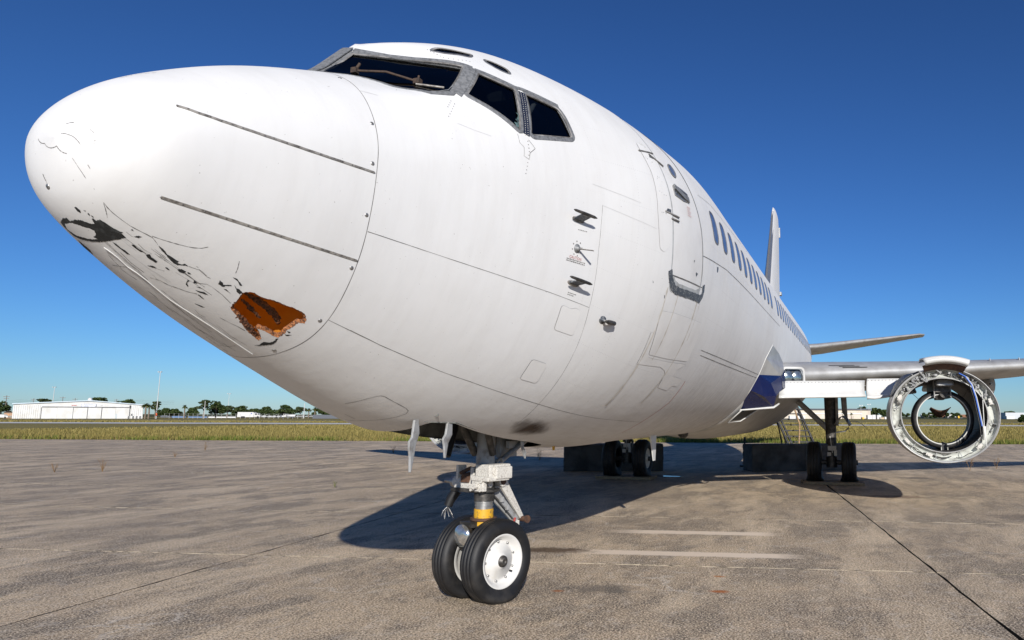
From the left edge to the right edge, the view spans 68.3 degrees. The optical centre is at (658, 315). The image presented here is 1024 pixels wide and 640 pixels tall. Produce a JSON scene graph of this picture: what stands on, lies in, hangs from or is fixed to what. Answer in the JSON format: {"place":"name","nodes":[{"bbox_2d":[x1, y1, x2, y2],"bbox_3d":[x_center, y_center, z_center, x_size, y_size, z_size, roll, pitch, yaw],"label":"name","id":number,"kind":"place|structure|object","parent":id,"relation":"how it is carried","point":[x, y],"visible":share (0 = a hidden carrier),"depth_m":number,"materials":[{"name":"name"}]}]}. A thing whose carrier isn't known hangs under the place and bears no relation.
{"place":"outdoors","nodes":[
{"label":"outdoors","id":0,"kind":"place"},
{"bbox_2d":[0,414,1018,440],"bbox_3d":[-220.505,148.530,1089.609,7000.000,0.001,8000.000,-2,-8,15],"label":"ground","id":1,"kind":"structure","parent":0,"point":[48,425],"depth_m":147.80,"materials":[{"name":"green plant"}]},
{"bbox_2d":[0,400,11,413],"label":"tree","id":2,"kind":"object","parent":1,"relation":"on","point":[7,408],"visible":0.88,"depth_m":297.38,"materials":[{"name":"green plant"}]},
{"bbox_2d":[0,414,11,417],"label":"parked car","id":3,"kind":"object","parent":1,"relation":"on","point":[4,416],"visible":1,"depth_m":240.79,"materials":[{"name":"metal"}]},
{"bbox_2d":[36,398,51,401],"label":"tree","id":4,"kind":"object","parent":1,"relation":"on","point":[44,400],"visible":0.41,"depth_m":316.69,"materials":[{"name":"green plant"}]},
{"bbox_2d":[12,398,143,418],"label":"hangar","id":5,"kind":"structure","parent":1,"relation":"on","point":[89,408],"depth_m":242.54,"materials":[{"name":"grey metal"}]},
{"bbox_2d":[40,407,57,418],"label":"sliding door","id":6,"kind":"structure","parent":5,"relation":"in","point":[47,412],"depth_m":238.26,"materials":[{"name":"grey metal"}]},
{"bbox_2d":[56,407,72,418],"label":"sliding door","id":7,"kind":"structure","parent":5,"relation":"in","point":[62,412],"depth_m":240.36,"materials":[{"name":"white metal"}]},
{"bbox_2d":[72,408,86,418],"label":"sliding door","id":8,"kind":"structure","parent":5,"relation":"in","point":[78,413],"depth_m":242.78,"materials":[{"name":"white metal"}]},
{"bbox_2d":[86,408,101,418],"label":"sliding door","id":9,"kind":"structure","parent":5,"relation":"in","point":[92,413],"depth_m":244.74,"materials":[{"name":"grey metal"}]},
{"bbox_2d":[101,408,115,418],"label":"sliding door","id":10,"kind":"structure","parent":5,"relation":"in","point":[106,413],"depth_m":247.14,"materials":[{"name":"grey metal"}]},
{"bbox_2d":[115,408,129,418],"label":"sliding door","id":11,"kind":"structure","parent":5,"relation":"in","point":[121,413],"depth_m":249.08,"materials":[{"name":"white metal"}]},
{"bbox_2d":[92,397,107,401],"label":"tree","id":12,"kind":"object","parent":1,"relation":"on","point":[99,399],"visible":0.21,"depth_m":327.64,"materials":[{"name":"green plant"}]},
{"bbox_2d":[117,399,135,404],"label":"tree","id":13,"kind":"object","parent":1,"relation":"on","point":[129,401],"visible":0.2,"depth_m":325.88,"materials":[{"name":"green plant"}]},
{"bbox_2d":[141,403,150,418],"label":"palm tree","id":14,"kind":"object","parent":1,"relation":"on","point":[146,405],"visible":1,"depth_m":241.85,"materials":[{"name":"green plant"}]},
{"bbox_2d":[151,401,161,418],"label":"tree","id":15,"kind":"object","parent":1,"relation":"on","point":[154,405],"visible":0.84,"depth_m":259.53,"materials":[{"name":"green plant"}]},
{"bbox_2d":[155,371,161,417],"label":"floodlight pole","id":16,"kind":"object","parent":1,"relation":"on","point":[158,395],"visible":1,"depth_m":248.46,"materials":[{"name":"grey metal"}]},
{"bbox_2d":[154,407,175,417],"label":"tree","id":17,"kind":"object","parent":1,"relation":"on","point":[165,411],"visible":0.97,"depth_m":295.79,"materials":[{"name":"green plant"}]},
{"bbox_2d":[171,408,182,415],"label":"tree","id":18,"kind":"object","parent":1,"relation":"on","point":[178,412],"visible":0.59,"depth_m":326.48,"materials":[{"name":"green plant"}]},
{"bbox_2d":[185,407,199,414],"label":"tree","id":19,"kind":"object","parent":1,"relation":"on","point":[192,411],"visible":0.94,"depth_m":335.60,"materials":[{"name":"green plant"}]},
{"bbox_2d":[194,400,209,416],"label":"tree","id":20,"kind":"object","parent":1,"relation":"on","point":[204,404],"visible":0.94,"depth_m":287.31,"materials":[{"name":"green plant"}]},
{"bbox_2d":[206,400,227,417],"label":"tree","id":21,"kind":"object","parent":1,"relation":"on","point":[216,407],"visible":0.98,"depth_m":297.46,"materials":[{"name":"green plant"}]},
{"bbox_2d":[226,405,236,417],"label":"tree","id":22,"kind":"object","parent":1,"relation":"on","point":[230,409],"visible":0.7,"depth_m":317.12,"materials":[{"name":"green plant"}]},
{"bbox_2d":[164,413,302,418],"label":"wire fence","id":23,"kind":"object","parent":1,"relation":"on","point":[278,417],"visible":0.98,"depth_m":259.49,"materials":[{"name":"grey metal"}]},
{"bbox_2d":[230,405,248,415],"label":"tree","id":24,"kind":"object","parent":1,"relation":"on","point":[243,408],"visible":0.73,"depth_m":335.92,"materials":[{"name":"green plant"}]},
{"bbox_2d":[237,412,261,417],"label":"parked truck","id":25,"kind":"object","parent":1,"relation":"on","point":[250,414],"visible":0.92,"depth_m":297.28,"materials":[{"name":"grey metal"}]},
{"bbox_2d":[249,408,259,412],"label":"tree","id":26,"kind":"object","parent":1,"relation":"on","point":[253,410],"visible":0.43,"depth_m":375.72,"materials":[{"name":"green plant"}]},
{"bbox_2d":[257,406,273,415],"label":"tree","id":27,"kind":"object","parent":1,"relation":"on","point":[267,410],"visible":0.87,"depth_m":335.51,"materials":[{"name":"green plant"}]},
{"bbox_2d":[271,405,296,415],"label":"tree","id":28,"kind":"object","parent":1,"relation":"on","point":[286,409],"visible":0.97,"depth_m":306.84,"materials":[{"name":"green plant"}]},
{"bbox_2d":[282,414,295,417],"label":"parked truck","id":29,"kind":"object","parent":1,"relation":"on","point":[290,415],"visible":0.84,"depth_m":297.73,"materials":[{"name":"grey"}]},
{"bbox_2d":[295,407,306,415],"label":"tree","id":30,"kind":"object","parent":1,"relation":"on","point":[299,410],"visible":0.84,"depth_m":336.20,"materials":[{"name":"green plant"}]},
{"bbox_2d":[311,408,329,415],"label":"tree","id":31,"kind":"object","parent":1,"relation":"on","point":[319,411],"visible":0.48,"depth_m":325.31,"materials":[{"name":"green plant"}]},
{"bbox_2d":[312,415,338,418],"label":"shed","id":32,"kind":"structure","parent":1,"relation":"on","point":[323,417],"depth_m":287.22,"materials":[{"name":"grey metal"}]},
{"bbox_2d":[0,424,1023,442],"bbox_3d":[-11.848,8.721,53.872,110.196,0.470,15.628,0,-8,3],"label":"field grass","id":33,"kind":"structure","parent":1,"relation":"on","point":[358,433],"depth_m":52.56,"materials":[{"name":"green plant"}]},
{"bbox_2d":[0,419,1023,424],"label":"field grass","id":34,"kind":"structure","parent":1,"relation":"on","point":[342,421],"depth_m":156.23,"materials":[{"name":"green plant"}]},
{"bbox_2d":[1001,413,1023,418],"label":"grey shed","id":35,"kind":"structure","parent":1,"relation":"on","point":[1017,415],"depth_m":515.49,"materials":[{"name":"grey metal"}]},
{"bbox_2d":[1017,414,1023,422],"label":"tree","id":36,"kind":"object","parent":1,"relation":"on","point":[1020,419],"visible":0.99,"depth_m":168.38,"materials":[{"name":"green plant"}]},
{"bbox_2d":[0,439,1023,639],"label":"apron","id":37,"kind":"object","parent":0,"point":[214,540],"visible":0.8,"depth_m":9.26,"materials":[{"name":"concrete"}]},
{"bbox_2d":[25,42,1023,604],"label":"airliner","id":38,"kind":"object","parent":37,"relation":"on","point":[481,256],"visible":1,"depth_m":5.03,"materials":[{"name":"paint"}]},
{"bbox_2d":[430,47,472,57],"bbox_3d":[-1.521,-1.952,5.445,0.346,0.123,0.117,6,-10,-39],"label":"eyebrow window","id":39,"kind":"structure","parent":38,"relation":"in","point":[439,50],"depth_m":5.44,"materials":[{"name":"black glass"}]},
{"bbox_2d":[464,71,523,132],"bbox_3d":[-1.193,-1.534,5.259,0.502,0.481,0.267,6,-10,-37],"label":"side window","id":40,"kind":"structure","parent":38,"relation":"in","point":[502,99],"depth_m":5.27,"materials":[{"name":"glass"}]},
{"bbox_2d":[483,59,510,74],"bbox_3d":[-1.233,-1.905,5.625,0.215,0.124,0.116,5,-9,-32],"label":"eyebrow window","id":41,"kind":"structure","parent":38,"relation":"in","point":[493,64],"depth_m":5.64,"materials":[{"name":"black glass"}]},
{"bbox_2d":[522,91,574,141],"bbox_3d":[-0.863,-1.471,5.592,0.199,0.451,0.540,-5,-9,32],"label":"side window","id":42,"kind":"structure","parent":38,"relation":"in","point":[547,121],"depth_m":5.61,"materials":[{"name":"glass"}]},
{"bbox_2d":[613,113,704,302],"bbox_3d":[-0.050,-1.090,7.367,0.867,1.879,1.160,-2,-8,15],"label":"entry door","id":43,"kind":"structure","parent":38,"relation":"in","point":[687,248],"depth_m":7.09,"materials":[{"name":"metal"}]},
{"bbox_2d":[709,211,718,244],"bbox_3d":[0.614,-0.978,8.180,0.077,0.379,0.276,-2,-8,15],"label":"cabin window","id":44,"kind":"structure","parent":38,"relation":"in","point":[715,232],"depth_m":8.17,"materials":[{"name":"blue glass"}]},
{"bbox_2d":[719,222,727,254],"bbox_3d":[0.761,-0.912,8.660,0.070,0.379,0.276,-2,-8,15],"label":"cabin window","id":45,"kind":"structure","parent":38,"relation":"in","point":[724,241],"depth_m":8.65,"materials":[{"name":"blue glass"}]},
{"bbox_2d":[727,232,734,262],"bbox_3d":[0.903,-0.847,9.141,0.068,0.379,0.276,-2,-8,15],"label":"cabin window","id":46,"kind":"structure","parent":38,"relation":"in","point":[729,237],"depth_m":9.14,"materials":[{"name":"blue glass"}]},
{"bbox_2d":[735,242,741,270],"bbox_3d":[1.040,-0.781,9.624,0.069,0.379,0.276,-2,-8,15],"label":"cabin window","id":47,"kind":"structure","parent":38,"relation":"in","point":[737,250],"depth_m":9.62,"materials":[{"name":"blue glass"}]},
{"bbox_2d":[741,250,746,277],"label":"cabin window","id":48,"kind":"structure","parent":38,"relation":"in","point":[744,263],"depth_m":10.09,"materials":[{"name":"blue glass"}]},
{"bbox_2d":[746,258,752,283],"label":"cabin window","id":49,"kind":"structure","parent":38,"relation":"in","point":[750,273],"depth_m":10.58,"materials":[{"name":"blue glass"}]},
{"bbox_2d":[751,264,756,289],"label":"cabin window","id":50,"kind":"structure","parent":38,"relation":"in","point":[754,275],"depth_m":11.05,"materials":[{"name":"blue glass"}]},
{"bbox_2d":[756,271,761,294],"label":"cabin window","id":51,"kind":"structure","parent":38,"relation":"in","point":[759,283],"depth_m":11.54,"materials":[{"name":"blue glass"}]},
{"bbox_2d":[760,277,765,299],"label":"cabin window","id":52,"kind":"structure","parent":38,"relation":"in","point":[760,277],"depth_m":12.03,"materials":[{"name":"blue glass"}]},
{"bbox_2d":[764,282,768,303],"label":"cabin window","id":53,"kind":"structure","parent":38,"relation":"in","point":[764,282],"depth_m":12.50,"materials":[{"name":"blue glass"}]},
{"bbox_2d":[768,288,772,308],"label":"cabin window","id":54,"kind":"structure","parent":38,"relation":"in","point":[768,288],"depth_m":13.00,"materials":[{"name":"blue glass"}]},
{"bbox_2d":[563,443,663,470],"bbox_3d":[-1.357,4.244,22.154,2.978,0.798,0.817,1,-8,-6],"label":"ballast block","id":55,"kind":"object","parent":37,"relation":"on","point":[583,458],"depth_m":21.68,"materials":[{"name":"concrete"}]},
{"bbox_2d":[595,475,652,479],"bbox_3d":[-0.886,4.185,19.011,1.500,0.070,0.280,-2,-8,17],"label":"timber plank","id":56,"kind":"object","parent":37,"relation":"on","point":[623,477],"visible":1,"depth_m":18.93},
{"bbox_2d":[617,475,656,478],"bbox_3d":[-0.756,4.239,19.407,1.420,0.070,0.280,-2,-8,14],"label":"timber plank","id":57,"kind":"object","parent":37,"relation":"on","point":[654,476],"visible":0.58,"depth_m":19.29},
{"bbox_2d":[742,443,841,471],"bbox_3d":[4.304,4.302,22.463,3.425,0.799,0.821,2,-8,-15],"label":"ballast block","id":58,"kind":"object","parent":37,"relation":"on","point":[774,457],"depth_m":21.92,"materials":[{"name":"concrete"}]},
{"bbox_2d":[776,407,814,443],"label":"boarding steps","id":59,"kind":"structure","parent":37,"relation":"on","point":[804,425],"depth_m":25.89,"materials":[{"name":"metal"}]},
{"bbox_2d":[794,410,800,442],"bbox_3d":[4.721,3.964,25.263,0.324,2.190,0.096,-2,-8,17],"label":"bent pole","id":60,"kind":"object","parent":37,"relation":"on","point":[799,426],"visible":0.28,"depth_m":25.25,"materials":[{"name":"beige metal"}]},
{"bbox_2d":[800,479,863,482],"bbox_3d":[4.259,4.070,18.042,1.500,0.070,0.280,-2,-8,17],"label":"timber plank","id":61,"kind":"object","parent":37,"relation":"on","point":[802,480],"visible":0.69,"depth_m":17.99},
{"bbox_2d":[803,481,864,485],"bbox_3d":[4.206,4.013,17.625,1.420,0.070,0.280,-2,-8,13],"label":"timber plank","id":62,"kind":"object","parent":37,"relation":"on","point":[833,483],"visible":1,"depth_m":17.50,"materials":[{"name":"black wood"}]},
{"bbox_2d":[0,422,1023,425],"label":"taxiway","id":63,"kind":"structure","parent":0,"point":[344,423],"depth_m":134.29,"materials":[{"name":"grey asphalt"}]},
{"bbox_2d":[0,419,1023,422],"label":"service road","id":64,"kind":"structure","parent":0,"point":[341,420],"depth_m":201.77,"materials":[{"name":"grey asphalt"}]},
{"bbox_2d":[0,0,1023,416],"label":"sky","id":65,"kind":"structure","parent":0,"point":[884,139],"materials":[{"name":"blue"}]},
{"bbox_2d":[143,414,1017,419],"bbox_3d":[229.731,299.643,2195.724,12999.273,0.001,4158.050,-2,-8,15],"label":"terrain","id":66,"kind":"structure","parent":0,"point":[197,415],"depth_m":579.54,"materials":[{"name":"green plant"}]},
{"bbox_2d":[797,413,861,418],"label":"industrial building","id":67,"kind":"structure","parent":66,"relation":"on","point":[854,415],"depth_m":426.07,"materials":[{"name":"grey metal"}]},
{"bbox_2d":[871,407,883,414],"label":"tree","id":68,"kind":"object","parent":66,"relation":"on","point":[875,411],"visible":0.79,"depth_m":493.85,"materials":[{"name":"green plant"}]},
{"bbox_2d":[922,412,936,417],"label":"tree","id":69,"kind":"object","parent":66,"relation":"on","point":[927,415],"visible":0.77,"depth_m":630.57,"materials":[{"name":"green plant"}]},
{"bbox_2d":[945,412,962,417],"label":"tree","id":70,"kind":"object","parent":66,"relation":"on","point":[953,414],"visible":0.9,"depth_m":631.09,"materials":[{"name":"green plant"}]},
{"bbox_2d":[1003,416,1014,418],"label":"white cabin","id":71,"kind":"object","parent":66,"relation":"on","point":[1008,417],"visible":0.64,"depth_m":475.67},
{"bbox_2d":[343,424,1023,427],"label":"field grass","id":72,"kind":"structure","parent":0,"point":[904,426],"depth_m":114.61,"materials":[{"name":"green plant"}]},
{"bbox_2d":[785,408,871,418],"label":"industrial building","id":73,"kind":"structure","parent":0,"point":[864,412],"depth_m":475.96,"materials":[{"name":"grey metal"}]},
{"label":"grass verge","id":74,"kind":"structure","parent":0,"visible":0},
{"bbox_2d":[0,433,1023,443],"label":"verge grass","id":75,"kind":"structure","parent":74,"relation":"on","point":[663,441],"depth_m":45.98,"materials":[{"name":"green plant"}]}
]}

